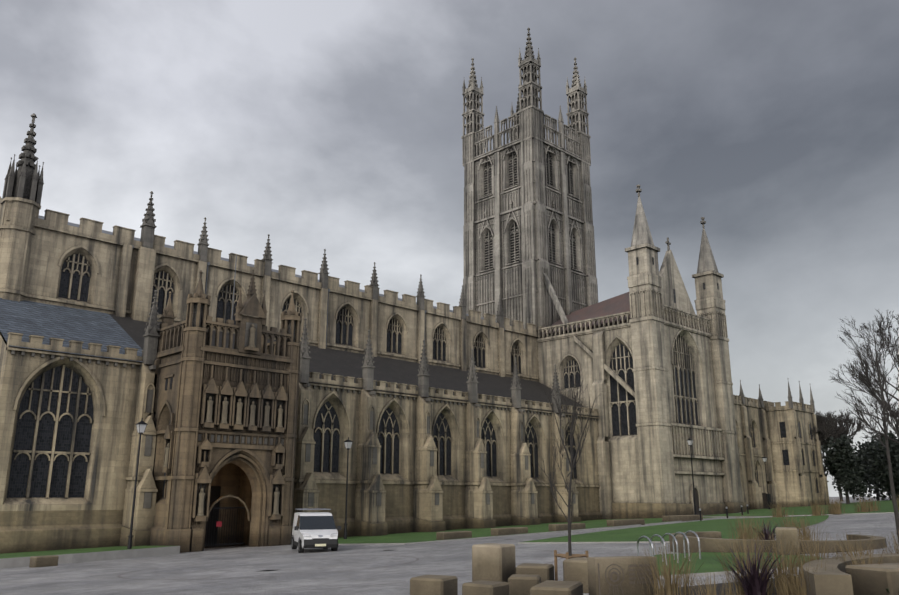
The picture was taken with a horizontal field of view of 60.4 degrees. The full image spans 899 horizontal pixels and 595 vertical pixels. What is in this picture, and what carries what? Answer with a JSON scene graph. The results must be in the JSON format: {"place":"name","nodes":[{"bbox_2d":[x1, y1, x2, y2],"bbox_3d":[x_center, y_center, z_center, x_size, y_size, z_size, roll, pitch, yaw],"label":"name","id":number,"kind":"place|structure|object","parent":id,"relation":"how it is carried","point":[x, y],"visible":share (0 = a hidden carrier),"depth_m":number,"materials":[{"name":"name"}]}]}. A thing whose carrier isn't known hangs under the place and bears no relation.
{"place":"outdoors","nodes":[
{"label":"outdoors","id":0,"kind":"place"},
{"bbox_2d":[0,497,898,594],"bbox_3d":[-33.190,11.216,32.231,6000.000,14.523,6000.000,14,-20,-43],"label":"ground","id":1,"kind":"structure","parent":0,"point":[359,570],"depth_m":27.07,"materials":[{"name":"grey asphalt"}]},
{"bbox_2d":[127,418,147,548],"bbox_3d":[-16.448,9.913,40.476,0.480,7.150,0.480,14,-20,-43],"label":"lamp post","id":2,"kind":"object","parent":1,"relation":"on","point":[141,425],"visible":0.98,"depth_m":40.55,"materials":[{"name":"black metal"}]},
{"bbox_2d":[149,255,301,552],"bbox_3d":[-14.064,6.978,48.805,9.300,20.460,5.500,14,-20,-43],"label":"porch","id":3,"kind":"object","parent":1,"relation":"on","point":[225,421],"visible":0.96,"depth_m":47.08,"materials":[{"name":"stone"}]},
{"bbox_2d":[8,539,508,570],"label":"paving drains","id":4,"kind":"object","parent":1,"relation":"on","point":[197,555],"visible":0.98,"depth_m":35.57,"materials":[{"name":"black metal"}]},
{"bbox_2d":[0,113,601,553],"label":"cathedral nave","id":5,"kind":"structure","parent":1,"relation":"on","point":[440,415],"depth_m":58.18,"materials":[{"name":"stone"}]},
{"bbox_2d":[291,508,340,552],"bbox_3d":[-6.761,11.618,38.698,2.280,2.024,4.460,5,-15,-17],"label":"white van","id":6,"kind":"object","parent":1,"relation":"on","point":[314,530],"visible":1,"depth_m":37.62,"materials":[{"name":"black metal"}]},
{"bbox_2d":[344,437,352,538],"bbox_3d":[-6.958,12.932,52.408,0.480,6.850,0.480,14,-20,-43],"label":"lamp post","id":7,"kind":"object","parent":1,"relation":"on","point":[348,443],"visible":0.96,"depth_m":52.43,"materials":[{"name":"black metal"}]},
{"bbox_2d":[29,515,898,594],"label":"stone bench blocks","id":8,"kind":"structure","parent":1,"relation":"on","point":[496,570],"depth_m":15.26,"materials":[{"name":"beige stone"}]},
{"bbox_2d":[535,374,597,580],"bbox_3d":[2.675,3.950,17.117,1.655,4.661,1.757,-3,-15,10],"label":"young tree","id":9,"kind":"object","parent":1,"relation":"on","point":[568,555],"visible":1,"depth_m":17.02,"materials":[{"name":"brown plant"}]},
{"bbox_2d":[587,556,657,594],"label":"carved stone block","id":10,"kind":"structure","parent":1,"relation":"on","point":[615,575],"depth_m":13.44,"materials":[{"name":"brown stone"}]},
{"bbox_2d":[536,185,745,518],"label":"transept","id":11,"kind":"structure","parent":1,"relation":"on","point":[647,356],"depth_m":82.70,"materials":[{"name":"stone"}]},
{"bbox_2d":[461,27,597,336],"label":"crossing tower","id":12,"kind":"structure","parent":11,"relation":"on","point":[528,243],"depth_m":100.82,"materials":[{"name":"grey stone"}]},
{"bbox_2d":[687,437,696,514],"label":"lamp post","id":13,"kind":"object","parent":1,"relation":"on","point":[690,441],"visible":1,"depth_m":73.61,"materials":[{"name":"black metal"}]},
{"bbox_2d":[699,494,771,520],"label":"bollards","id":14,"kind":"object","parent":1,"relation":"on","point":[741,508],"visible":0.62,"depth_m":70.90,"materials":[{"name":"black metal"}]},
{"bbox_2d":[618,495,898,594],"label":"ornamental grasses","id":15,"kind":"object","parent":1,"relation":"on","point":[825,576],"visible":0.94,"depth_m":13.59,"materials":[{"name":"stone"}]},
{"bbox_2d":[762,455,770,508],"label":"lamp post","id":16,"kind":"object","parent":1,"relation":"on","point":[764,458],"visible":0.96,"depth_m":95.92,"materials":[{"name":"black metal"}]},
{"bbox_2d":[733,378,829,509],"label":"cathedral chapel","id":17,"kind":"structure","parent":1,"relation":"on","point":[777,435],"depth_m":108.87,"materials":[{"name":"stone"}]},
{"bbox_2d":[809,410,837,476],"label":"bare tree","id":18,"kind":"object","parent":1,"relation":"on","point":[823,426],"visible":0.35,"depth_m":115.28,"materials":[{"name":"black plant"}]},
{"bbox_2d":[821,456,829,481],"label":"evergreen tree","id":19,"kind":"object","parent":1,"relation":"on","point":[826,474],"depth_m":126.65,"materials":[{"name":"green plant"}]},
{"bbox_2d":[821,410,866,500],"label":"tree","id":20,"kind":"object","parent":1,"relation":"on","point":[841,419],"visible":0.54,"depth_m":158.40,"materials":[{"name":"black plant"}]},
{"bbox_2d":[821,434,868,503],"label":"evergreen tree","id":21,"kind":"object","parent":1,"relation":"on","point":[840,456],"visible":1,"depth_m":110.96,"materials":[{"name":"green plant"}]},
{"bbox_2d":[830,310,898,543],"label":"bare tree","id":22,"kind":"object","parent":1,"relation":"on","point":[882,407],"visible":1,"depth_m":25.82,"materials":[{"name":"brown plant"}]},
{"bbox_2d":[851,439,888,500],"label":"evergreen tree","id":23,"kind":"object","parent":1,"relation":"on","point":[859,455],"visible":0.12,"depth_m":143.88,"materials":[{"name":"green plant"}]},
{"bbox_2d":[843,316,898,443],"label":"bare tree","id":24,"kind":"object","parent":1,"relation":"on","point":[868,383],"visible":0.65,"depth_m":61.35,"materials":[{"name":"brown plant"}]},
{"bbox_2d":[858,432,898,500],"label":"evergreen tree","id":25,"kind":"object","parent":1,"relation":"on","point":[876,461],"visible":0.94,"depth_m":132.83,"materials":[{"name":"green plant"}]},
{"bbox_2d":[0,500,898,578],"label":"lawn","id":26,"kind":"structure","parent":0,"point":[22,559],"depth_m":42.12,"materials":[{"name":"green plant"}]},
{"bbox_2d":[0,0,898,496],"label":"sky","id":27,"kind":"structure","parent":0,"point":[312,126],"materials":[{"name":"grey"}]}
]}

